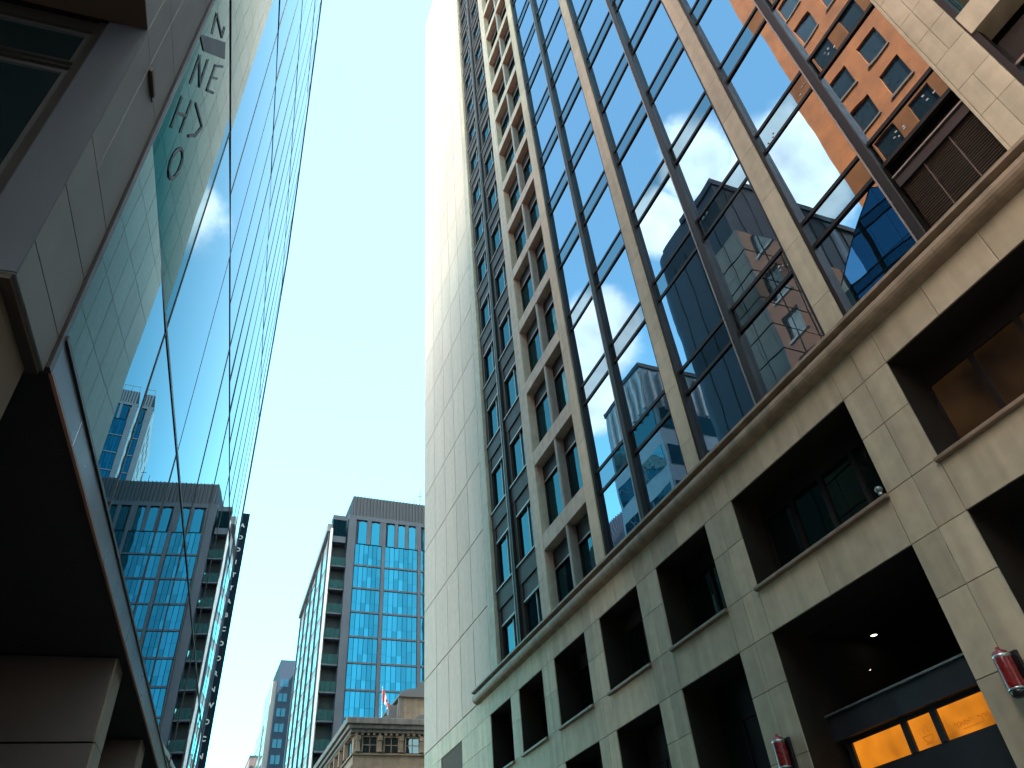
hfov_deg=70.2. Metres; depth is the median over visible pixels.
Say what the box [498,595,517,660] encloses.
bronze window
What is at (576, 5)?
curtain window
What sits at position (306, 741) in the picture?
side window
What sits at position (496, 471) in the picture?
bronze window
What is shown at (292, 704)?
side window
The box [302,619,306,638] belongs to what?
side window
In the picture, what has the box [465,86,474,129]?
bronze window
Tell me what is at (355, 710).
window
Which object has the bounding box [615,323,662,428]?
curtain window
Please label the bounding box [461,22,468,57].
bronze window
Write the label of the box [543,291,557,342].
punched window
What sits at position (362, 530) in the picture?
slot window
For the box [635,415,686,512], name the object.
curtain window
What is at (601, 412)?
curtain window
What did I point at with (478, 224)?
bronze window
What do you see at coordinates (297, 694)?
side window
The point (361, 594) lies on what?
window
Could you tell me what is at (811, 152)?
curtain window
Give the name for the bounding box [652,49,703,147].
curtain window
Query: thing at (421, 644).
window
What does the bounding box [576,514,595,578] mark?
punched window
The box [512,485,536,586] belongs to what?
bronze window
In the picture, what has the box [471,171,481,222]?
bronze window
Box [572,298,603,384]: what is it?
curtain window
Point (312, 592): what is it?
side window
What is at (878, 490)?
sill lamp
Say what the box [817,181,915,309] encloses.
curtain window
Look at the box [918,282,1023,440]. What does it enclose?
podium window
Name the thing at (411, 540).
slot window
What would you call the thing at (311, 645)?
side window
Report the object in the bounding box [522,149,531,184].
punched window
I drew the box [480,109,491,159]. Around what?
bronze window
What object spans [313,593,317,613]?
side window
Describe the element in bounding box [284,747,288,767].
side window
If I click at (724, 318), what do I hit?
stone office tower
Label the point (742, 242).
curtain window
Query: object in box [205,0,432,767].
sky
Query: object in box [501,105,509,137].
punched window
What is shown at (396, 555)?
window
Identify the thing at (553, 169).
curtain window
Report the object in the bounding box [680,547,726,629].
podium window
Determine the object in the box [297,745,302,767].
side window
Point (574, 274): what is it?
curtain window
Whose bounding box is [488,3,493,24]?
punched window
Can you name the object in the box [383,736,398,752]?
window
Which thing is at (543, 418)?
punched window
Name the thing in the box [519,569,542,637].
bronze window
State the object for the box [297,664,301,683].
side window
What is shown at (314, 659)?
side window
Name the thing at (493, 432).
bronze window
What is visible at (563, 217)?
curtain window
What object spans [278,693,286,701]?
window
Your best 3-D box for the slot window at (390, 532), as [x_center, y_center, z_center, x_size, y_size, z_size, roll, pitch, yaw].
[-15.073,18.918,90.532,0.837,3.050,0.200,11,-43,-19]
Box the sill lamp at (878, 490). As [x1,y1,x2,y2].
[874,486,882,495]
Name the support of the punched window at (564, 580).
in the stone office tower at (724, 318)
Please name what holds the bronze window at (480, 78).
in the stone office tower at (724, 318)
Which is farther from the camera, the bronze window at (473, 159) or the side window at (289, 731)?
the side window at (289, 731)
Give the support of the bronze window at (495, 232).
in the stone office tower at (724, 318)
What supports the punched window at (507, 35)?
in the stone office tower at (724, 318)
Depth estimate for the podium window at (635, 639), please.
21.60 m
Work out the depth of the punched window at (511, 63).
46.51 m
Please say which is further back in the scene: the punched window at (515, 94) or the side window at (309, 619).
the side window at (309, 619)
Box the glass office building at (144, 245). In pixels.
[0,0,321,767]
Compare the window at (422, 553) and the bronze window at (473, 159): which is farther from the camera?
the window at (422, 553)
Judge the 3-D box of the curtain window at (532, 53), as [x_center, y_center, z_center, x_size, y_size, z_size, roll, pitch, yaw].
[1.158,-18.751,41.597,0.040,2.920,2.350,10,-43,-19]
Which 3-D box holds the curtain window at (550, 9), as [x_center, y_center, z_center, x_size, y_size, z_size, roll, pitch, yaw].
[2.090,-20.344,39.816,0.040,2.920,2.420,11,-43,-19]
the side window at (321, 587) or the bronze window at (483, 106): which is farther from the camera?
the side window at (321, 587)
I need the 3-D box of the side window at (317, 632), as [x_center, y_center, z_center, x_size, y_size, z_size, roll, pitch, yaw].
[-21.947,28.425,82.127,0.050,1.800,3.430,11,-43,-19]
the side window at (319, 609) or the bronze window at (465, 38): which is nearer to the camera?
the bronze window at (465, 38)
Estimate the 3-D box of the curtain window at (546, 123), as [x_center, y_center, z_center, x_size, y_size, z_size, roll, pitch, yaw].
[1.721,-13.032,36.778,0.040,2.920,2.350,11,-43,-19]
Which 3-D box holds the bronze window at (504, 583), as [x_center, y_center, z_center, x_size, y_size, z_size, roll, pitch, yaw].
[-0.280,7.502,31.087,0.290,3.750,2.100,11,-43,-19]
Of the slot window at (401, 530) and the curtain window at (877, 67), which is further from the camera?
the slot window at (401, 530)
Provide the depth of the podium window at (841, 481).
15.81 m
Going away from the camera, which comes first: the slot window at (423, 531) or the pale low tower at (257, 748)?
the slot window at (423, 531)
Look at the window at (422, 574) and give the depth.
88.16 m
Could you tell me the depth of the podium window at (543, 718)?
26.46 m
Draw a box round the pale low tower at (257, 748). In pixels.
[254,726,263,767]
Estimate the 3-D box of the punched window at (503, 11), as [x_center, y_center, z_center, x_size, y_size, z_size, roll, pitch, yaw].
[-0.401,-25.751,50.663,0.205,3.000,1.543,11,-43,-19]
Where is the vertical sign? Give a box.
[198,513,249,767]
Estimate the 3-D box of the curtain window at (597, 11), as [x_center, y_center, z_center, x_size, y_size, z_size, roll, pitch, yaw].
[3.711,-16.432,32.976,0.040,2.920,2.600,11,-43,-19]
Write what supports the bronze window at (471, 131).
in the stone office tower at (724, 318)
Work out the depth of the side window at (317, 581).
90.59 m
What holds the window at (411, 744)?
in the stone corner building at (393, 737)
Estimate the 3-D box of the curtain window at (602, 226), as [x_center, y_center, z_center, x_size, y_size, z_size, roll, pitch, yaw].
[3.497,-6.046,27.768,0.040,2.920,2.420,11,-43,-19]
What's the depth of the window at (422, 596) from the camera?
86.44 m
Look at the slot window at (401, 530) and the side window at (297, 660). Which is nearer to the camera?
the slot window at (401, 530)
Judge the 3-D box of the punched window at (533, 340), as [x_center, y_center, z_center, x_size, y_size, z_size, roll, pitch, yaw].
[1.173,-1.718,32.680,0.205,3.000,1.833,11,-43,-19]
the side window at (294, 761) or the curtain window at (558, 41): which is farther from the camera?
the side window at (294, 761)
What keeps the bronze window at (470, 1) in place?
in the stone office tower at (724, 318)
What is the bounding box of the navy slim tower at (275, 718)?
[258,660,294,767]
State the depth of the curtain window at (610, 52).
30.57 m
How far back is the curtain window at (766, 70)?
19.62 m
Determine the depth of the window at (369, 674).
78.57 m
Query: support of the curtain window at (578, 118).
in the stone office tower at (724, 318)
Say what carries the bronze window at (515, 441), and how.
in the stone office tower at (724, 318)
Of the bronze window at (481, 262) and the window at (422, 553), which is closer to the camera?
the bronze window at (481, 262)
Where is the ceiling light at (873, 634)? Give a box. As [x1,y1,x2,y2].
[869,632,877,636]
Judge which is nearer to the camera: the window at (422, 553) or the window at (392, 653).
the window at (392, 653)
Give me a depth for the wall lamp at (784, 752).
14.12 m
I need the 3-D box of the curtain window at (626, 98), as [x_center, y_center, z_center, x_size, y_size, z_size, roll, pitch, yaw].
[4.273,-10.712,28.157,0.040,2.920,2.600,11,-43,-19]
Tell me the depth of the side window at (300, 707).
84.09 m
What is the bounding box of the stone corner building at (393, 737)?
[313,681,424,767]
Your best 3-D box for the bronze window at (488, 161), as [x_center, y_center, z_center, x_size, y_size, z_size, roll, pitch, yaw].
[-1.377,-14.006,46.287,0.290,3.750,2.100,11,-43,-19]
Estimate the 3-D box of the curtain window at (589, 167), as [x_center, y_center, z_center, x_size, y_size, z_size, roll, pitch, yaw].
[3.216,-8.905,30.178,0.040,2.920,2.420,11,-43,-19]
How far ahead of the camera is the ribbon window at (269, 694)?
149.79 m
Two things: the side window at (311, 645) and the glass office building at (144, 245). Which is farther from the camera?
the side window at (311, 645)
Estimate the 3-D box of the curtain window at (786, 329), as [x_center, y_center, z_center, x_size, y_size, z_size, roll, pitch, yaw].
[6.330,-1.088,16.863,0.040,2.420,2.330,11,-43,-19]
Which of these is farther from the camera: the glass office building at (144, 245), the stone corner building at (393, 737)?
the stone corner building at (393, 737)
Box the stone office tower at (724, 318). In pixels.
[424,0,1023,767]
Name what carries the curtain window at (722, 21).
in the stone office tower at (724, 318)
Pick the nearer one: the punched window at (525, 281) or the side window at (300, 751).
the punched window at (525, 281)
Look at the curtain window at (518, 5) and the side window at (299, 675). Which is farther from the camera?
the side window at (299, 675)
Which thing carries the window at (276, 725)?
in the navy slim tower at (275, 718)
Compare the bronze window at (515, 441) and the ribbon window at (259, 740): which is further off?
the ribbon window at (259, 740)
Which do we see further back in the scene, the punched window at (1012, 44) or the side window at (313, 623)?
the side window at (313, 623)
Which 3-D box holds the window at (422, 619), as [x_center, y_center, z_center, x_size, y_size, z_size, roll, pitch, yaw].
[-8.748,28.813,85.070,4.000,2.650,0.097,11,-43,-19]
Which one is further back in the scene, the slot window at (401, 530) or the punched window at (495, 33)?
the slot window at (401, 530)
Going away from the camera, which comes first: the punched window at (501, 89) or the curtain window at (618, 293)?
the curtain window at (618, 293)
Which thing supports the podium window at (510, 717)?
in the stone office tower at (724, 318)
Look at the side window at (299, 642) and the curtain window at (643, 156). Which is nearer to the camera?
the curtain window at (643, 156)
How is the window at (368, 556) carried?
in the ribbed crown tower at (360, 643)
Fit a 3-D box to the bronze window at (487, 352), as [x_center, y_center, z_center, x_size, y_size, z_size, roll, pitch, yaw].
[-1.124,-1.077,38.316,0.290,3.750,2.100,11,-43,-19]
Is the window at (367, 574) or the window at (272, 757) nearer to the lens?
the window at (367, 574)
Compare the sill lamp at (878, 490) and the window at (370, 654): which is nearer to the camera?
the sill lamp at (878, 490)
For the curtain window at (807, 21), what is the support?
in the stone office tower at (724, 318)
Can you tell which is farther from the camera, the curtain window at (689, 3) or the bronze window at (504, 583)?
the bronze window at (504, 583)
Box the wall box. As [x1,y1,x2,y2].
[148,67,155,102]
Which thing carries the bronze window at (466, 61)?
in the stone office tower at (724, 318)
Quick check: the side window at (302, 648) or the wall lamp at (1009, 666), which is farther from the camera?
the side window at (302, 648)
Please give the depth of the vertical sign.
42.40 m
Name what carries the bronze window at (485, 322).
in the stone office tower at (724, 318)
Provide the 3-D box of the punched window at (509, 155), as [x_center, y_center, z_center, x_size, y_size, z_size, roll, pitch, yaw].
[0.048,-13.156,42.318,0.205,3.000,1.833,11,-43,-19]
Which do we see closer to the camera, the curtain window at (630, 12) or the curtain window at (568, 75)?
the curtain window at (630, 12)
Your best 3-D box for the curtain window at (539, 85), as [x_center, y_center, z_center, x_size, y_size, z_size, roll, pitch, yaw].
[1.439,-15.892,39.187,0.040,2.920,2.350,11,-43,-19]
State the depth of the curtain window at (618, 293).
25.43 m
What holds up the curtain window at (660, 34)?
in the stone office tower at (724, 318)
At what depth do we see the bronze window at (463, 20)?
65.09 m
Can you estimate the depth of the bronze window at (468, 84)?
57.94 m
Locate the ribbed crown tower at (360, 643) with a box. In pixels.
[283,495,424,767]
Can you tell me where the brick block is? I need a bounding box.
[244,755,255,767]
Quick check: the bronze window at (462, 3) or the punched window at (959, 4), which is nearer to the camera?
the punched window at (959, 4)
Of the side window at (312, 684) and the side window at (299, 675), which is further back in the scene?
the side window at (299, 675)
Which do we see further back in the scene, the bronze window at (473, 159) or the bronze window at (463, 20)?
the bronze window at (463, 20)
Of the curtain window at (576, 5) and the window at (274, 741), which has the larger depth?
the window at (274, 741)
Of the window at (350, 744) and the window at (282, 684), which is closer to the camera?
the window at (350, 744)
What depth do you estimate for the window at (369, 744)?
55.84 m
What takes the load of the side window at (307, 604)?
in the ribbed crown tower at (360, 643)
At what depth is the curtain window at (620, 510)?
22.59 m
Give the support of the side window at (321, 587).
in the ribbed crown tower at (360, 643)
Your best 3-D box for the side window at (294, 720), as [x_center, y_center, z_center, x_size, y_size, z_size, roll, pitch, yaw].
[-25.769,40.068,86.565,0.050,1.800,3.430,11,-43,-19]
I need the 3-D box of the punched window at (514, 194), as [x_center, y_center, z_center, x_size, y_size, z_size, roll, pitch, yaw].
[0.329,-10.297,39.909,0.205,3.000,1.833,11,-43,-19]
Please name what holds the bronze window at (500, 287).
in the stone office tower at (724, 318)
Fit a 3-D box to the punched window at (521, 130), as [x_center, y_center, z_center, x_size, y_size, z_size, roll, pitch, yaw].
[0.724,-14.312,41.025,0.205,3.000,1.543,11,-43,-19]
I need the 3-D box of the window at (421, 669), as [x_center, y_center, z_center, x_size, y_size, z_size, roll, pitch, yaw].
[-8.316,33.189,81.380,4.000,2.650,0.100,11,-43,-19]
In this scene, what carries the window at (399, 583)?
in the ribbed crown tower at (360, 643)
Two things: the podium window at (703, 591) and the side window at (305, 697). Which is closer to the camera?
the podium window at (703, 591)
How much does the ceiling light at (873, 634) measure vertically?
0.058 m
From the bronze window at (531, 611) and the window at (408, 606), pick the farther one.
the window at (408, 606)
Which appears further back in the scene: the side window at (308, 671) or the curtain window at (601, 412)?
the side window at (308, 671)
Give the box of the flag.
[381,687,388,717]
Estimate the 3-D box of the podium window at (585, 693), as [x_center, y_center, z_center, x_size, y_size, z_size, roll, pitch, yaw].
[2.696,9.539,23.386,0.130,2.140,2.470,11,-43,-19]
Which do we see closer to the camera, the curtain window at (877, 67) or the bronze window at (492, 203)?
the curtain window at (877, 67)
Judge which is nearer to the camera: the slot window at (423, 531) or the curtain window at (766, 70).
the curtain window at (766, 70)
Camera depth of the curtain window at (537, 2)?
42.43 m
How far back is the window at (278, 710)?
146.73 m
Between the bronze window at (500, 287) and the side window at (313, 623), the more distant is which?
the side window at (313, 623)
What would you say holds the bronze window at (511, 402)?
in the stone office tower at (724, 318)
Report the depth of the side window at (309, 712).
76.77 m
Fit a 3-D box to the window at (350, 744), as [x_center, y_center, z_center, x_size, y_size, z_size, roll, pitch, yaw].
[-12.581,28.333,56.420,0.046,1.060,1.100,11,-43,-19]
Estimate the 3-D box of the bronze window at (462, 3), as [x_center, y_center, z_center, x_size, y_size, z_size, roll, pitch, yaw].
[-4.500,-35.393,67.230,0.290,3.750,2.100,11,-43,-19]
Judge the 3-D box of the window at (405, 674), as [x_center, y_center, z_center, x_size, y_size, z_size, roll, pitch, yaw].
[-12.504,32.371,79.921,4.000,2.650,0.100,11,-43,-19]
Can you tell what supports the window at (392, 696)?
in the ribbed crown tower at (360, 643)
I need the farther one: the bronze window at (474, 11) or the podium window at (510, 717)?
the bronze window at (474, 11)
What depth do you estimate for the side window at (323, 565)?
87.83 m
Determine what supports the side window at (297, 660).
in the ribbed crown tower at (360, 643)
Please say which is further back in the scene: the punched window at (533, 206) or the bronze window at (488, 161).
the bronze window at (488, 161)
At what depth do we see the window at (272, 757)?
141.16 m
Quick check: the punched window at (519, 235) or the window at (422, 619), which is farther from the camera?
the window at (422, 619)
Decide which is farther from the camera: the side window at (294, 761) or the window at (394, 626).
the window at (394, 626)
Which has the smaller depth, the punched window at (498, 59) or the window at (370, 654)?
the punched window at (498, 59)
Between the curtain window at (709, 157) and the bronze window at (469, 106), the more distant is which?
the bronze window at (469, 106)
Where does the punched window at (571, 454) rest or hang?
in the stone office tower at (724, 318)
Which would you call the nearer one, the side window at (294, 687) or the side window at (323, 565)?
the side window at (323, 565)
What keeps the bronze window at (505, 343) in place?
in the stone office tower at (724, 318)
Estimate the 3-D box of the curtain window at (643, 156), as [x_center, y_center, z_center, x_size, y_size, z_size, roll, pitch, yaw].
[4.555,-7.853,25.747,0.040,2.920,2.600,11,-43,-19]
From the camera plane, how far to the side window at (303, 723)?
79.49 m
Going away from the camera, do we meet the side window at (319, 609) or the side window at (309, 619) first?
the side window at (319, 609)
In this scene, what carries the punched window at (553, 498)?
in the stone office tower at (724, 318)
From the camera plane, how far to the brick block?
152.94 m
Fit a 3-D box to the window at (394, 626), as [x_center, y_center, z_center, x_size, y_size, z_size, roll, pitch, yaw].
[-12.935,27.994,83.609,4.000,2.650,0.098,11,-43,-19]
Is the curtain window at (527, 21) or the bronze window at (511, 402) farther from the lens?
the curtain window at (527, 21)
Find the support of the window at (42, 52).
in the glass office building at (144, 245)
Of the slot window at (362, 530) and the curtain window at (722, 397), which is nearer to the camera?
the curtain window at (722, 397)
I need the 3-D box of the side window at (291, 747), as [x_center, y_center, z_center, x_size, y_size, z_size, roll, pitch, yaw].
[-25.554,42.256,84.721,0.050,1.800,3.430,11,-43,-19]
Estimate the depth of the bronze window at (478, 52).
56.25 m
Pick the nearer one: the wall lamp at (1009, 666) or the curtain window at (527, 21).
the wall lamp at (1009, 666)
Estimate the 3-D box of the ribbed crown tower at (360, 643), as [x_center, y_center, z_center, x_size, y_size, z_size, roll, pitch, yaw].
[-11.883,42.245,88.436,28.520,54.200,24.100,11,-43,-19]
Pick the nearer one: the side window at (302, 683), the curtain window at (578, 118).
the curtain window at (578, 118)
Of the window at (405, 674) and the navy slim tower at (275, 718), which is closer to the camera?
the window at (405, 674)
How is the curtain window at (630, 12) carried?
in the stone office tower at (724, 318)
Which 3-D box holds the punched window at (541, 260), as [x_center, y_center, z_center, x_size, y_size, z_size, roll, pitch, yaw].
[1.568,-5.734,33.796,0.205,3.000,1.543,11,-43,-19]
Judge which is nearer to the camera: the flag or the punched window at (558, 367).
the punched window at (558, 367)
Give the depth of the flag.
57.93 m
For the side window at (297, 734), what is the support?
in the ribbed crown tower at (360, 643)
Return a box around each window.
[0,1,107,193]
[254,735,260,767]
[259,689,270,767]
[270,755,279,763]
[272,739,281,747]
[274,723,283,731]
[276,708,285,716]
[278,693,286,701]
[279,679,288,686]
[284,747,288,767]
[287,722,291,741]
[289,738,293,758]
[290,697,294,716]
[292,712,296,732]
[292,755,296,767]
[293,675,296,692]
[294,727,299,749]
[295,652,299,671]
[295,686,299,706]
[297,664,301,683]
[297,702,301,723]
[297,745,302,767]
[298,631,301,648]
[300,640,304,660]
[300,676,304,696]
[300,718,304,739]
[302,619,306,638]
[303,651,307,671]
[303,690,307,711]
[303,735,308,759]
[305,596,309,616]
[305,629,309,649]
[305,664,310,686]
[306,705,311,729]
[308,607,311,625]
[308,640,312,661]
[309,679,313,700]
[310,584,314,604]
[310,615,315,637]
[311,651,316,674]
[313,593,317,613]
[314,625,319,648]
[315,572,319,591]
[316,601,321,624]
[319,579,323,599]
[321,557,325,577]
[343,691,374,716]
[345,664,375,689]
[347,638,376,662]
[347,740,351,757]
[349,613,377,636]
[351,589,378,611]
[353,566,379,588]
[354,544,380,565]
[357,522,366,544]
[361,736,377,752]
[371,523,379,545]
[378,693,399,717]
[380,666,415,690]
[381,640,415,664]
[382,615,415,639]
[383,592,416,615]
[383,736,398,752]
[384,569,416,591]
[385,547,416,569]
[387,525,394,547]
[398,526,404,548]
[404,737,419,753]
[408,528,414,549]
[420,618,423,639]
[420,643,423,665]
[420,668,423,682]
[421,551,424,570]
[421,573,424,592]
[421,595,424,615]
[422,529,424,550]
[459,0,465,19]
[460,4,466,36]
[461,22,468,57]
[462,42,470,80]
[464,63,472,103]
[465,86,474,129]
[467,111,476,158]
[469,0,473,12]
[469,140,478,189]
[470,0,478,31]
[471,13,480,52]
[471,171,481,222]
[473,34,482,75]
[473,205,484,260]
[475,58,485,101]
[475,242,487,301]
[477,82,488,129]
[478,283,491,348]
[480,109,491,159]
[481,331,496,402]
[482,139,494,193]
[485,172,498,231]
[485,383,500,462]
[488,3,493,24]
[488,444,506,530]
[489,210,503,272]
[491,25,497,48]
[492,251,508,319]
[493,515,513,610]
[494,49,500,74]
[496,298,513,373]
[497,76,504,105]
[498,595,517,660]
[500,2,505,23]
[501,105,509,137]
[501,353,520,433]
[504,25,509,48]
[505,139,513,172]
[506,413,527,504]
[508,52,514,77]
[509,176,519,212]
[509,714,514,760]
[512,80,519,108]
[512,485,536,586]
[514,0,525,22]
[514,216,525,259]
[517,113,525,144]
[518,2,533,49]
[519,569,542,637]
[520,264,533,311]
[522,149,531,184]
[523,30,539,81]
[526,316,541,371]
[528,191,538,229]
[529,62,546,116]
[534,0,541,11]
[534,379,551,442]
[535,96,555,156]
[535,237,547,281]
[538,687,547,738]
[539,0,558,41]
[543,137,564,201]
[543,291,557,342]
[543,451,562,524]
[546,15,567,75]
[551,183,575,253]
[552,353,568,413]
[553,537,573,602]
[554,49,577,113]
[561,236,588,313]
[562,87,589,159]
[563,427,582,497]
[570,0,584,18]
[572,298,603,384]
[573,132,603,209]
[575,651,593,710]
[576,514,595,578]
[579,0,608,55]
[584,185,619,270]
[585,373,622,469]
[590,21,623,99]
[598,248,639,342]
[601,465,639,550]
[604,64,641,149]
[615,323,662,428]
[617,0,648,41]
[619,115,662,208]
[622,606,651,674]
[633,2,676,88]
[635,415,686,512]
[637,176,688,280]
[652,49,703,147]
[659,250,721,368]
[676,108,737,217]
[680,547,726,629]
[684,0,695,10]
[688,345,754,454]
[697,0,755,64]
[705,180,779,306]
[728,21,798,133]
[742,275,822,394]
[758,424,886,568]
[766,90,856,220]
[773,0,847,57]
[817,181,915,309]
[822,6,929,141]
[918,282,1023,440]
[948,0,969,11]
[997,14,1023,69]
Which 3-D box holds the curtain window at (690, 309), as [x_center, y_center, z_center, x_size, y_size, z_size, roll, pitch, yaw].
[5.117,-2.133,20.928,0.040,2.920,2.600,11,-43,-19]
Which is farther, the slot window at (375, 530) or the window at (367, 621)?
the slot window at (375, 530)
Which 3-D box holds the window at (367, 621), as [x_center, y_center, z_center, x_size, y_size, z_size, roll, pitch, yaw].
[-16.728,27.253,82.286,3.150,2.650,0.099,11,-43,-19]
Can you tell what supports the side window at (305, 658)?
in the ribbed crown tower at (360, 643)
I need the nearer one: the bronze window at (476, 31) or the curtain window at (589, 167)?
the curtain window at (589, 167)
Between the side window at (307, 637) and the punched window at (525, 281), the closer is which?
the punched window at (525, 281)
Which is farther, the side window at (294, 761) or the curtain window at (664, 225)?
the side window at (294, 761)

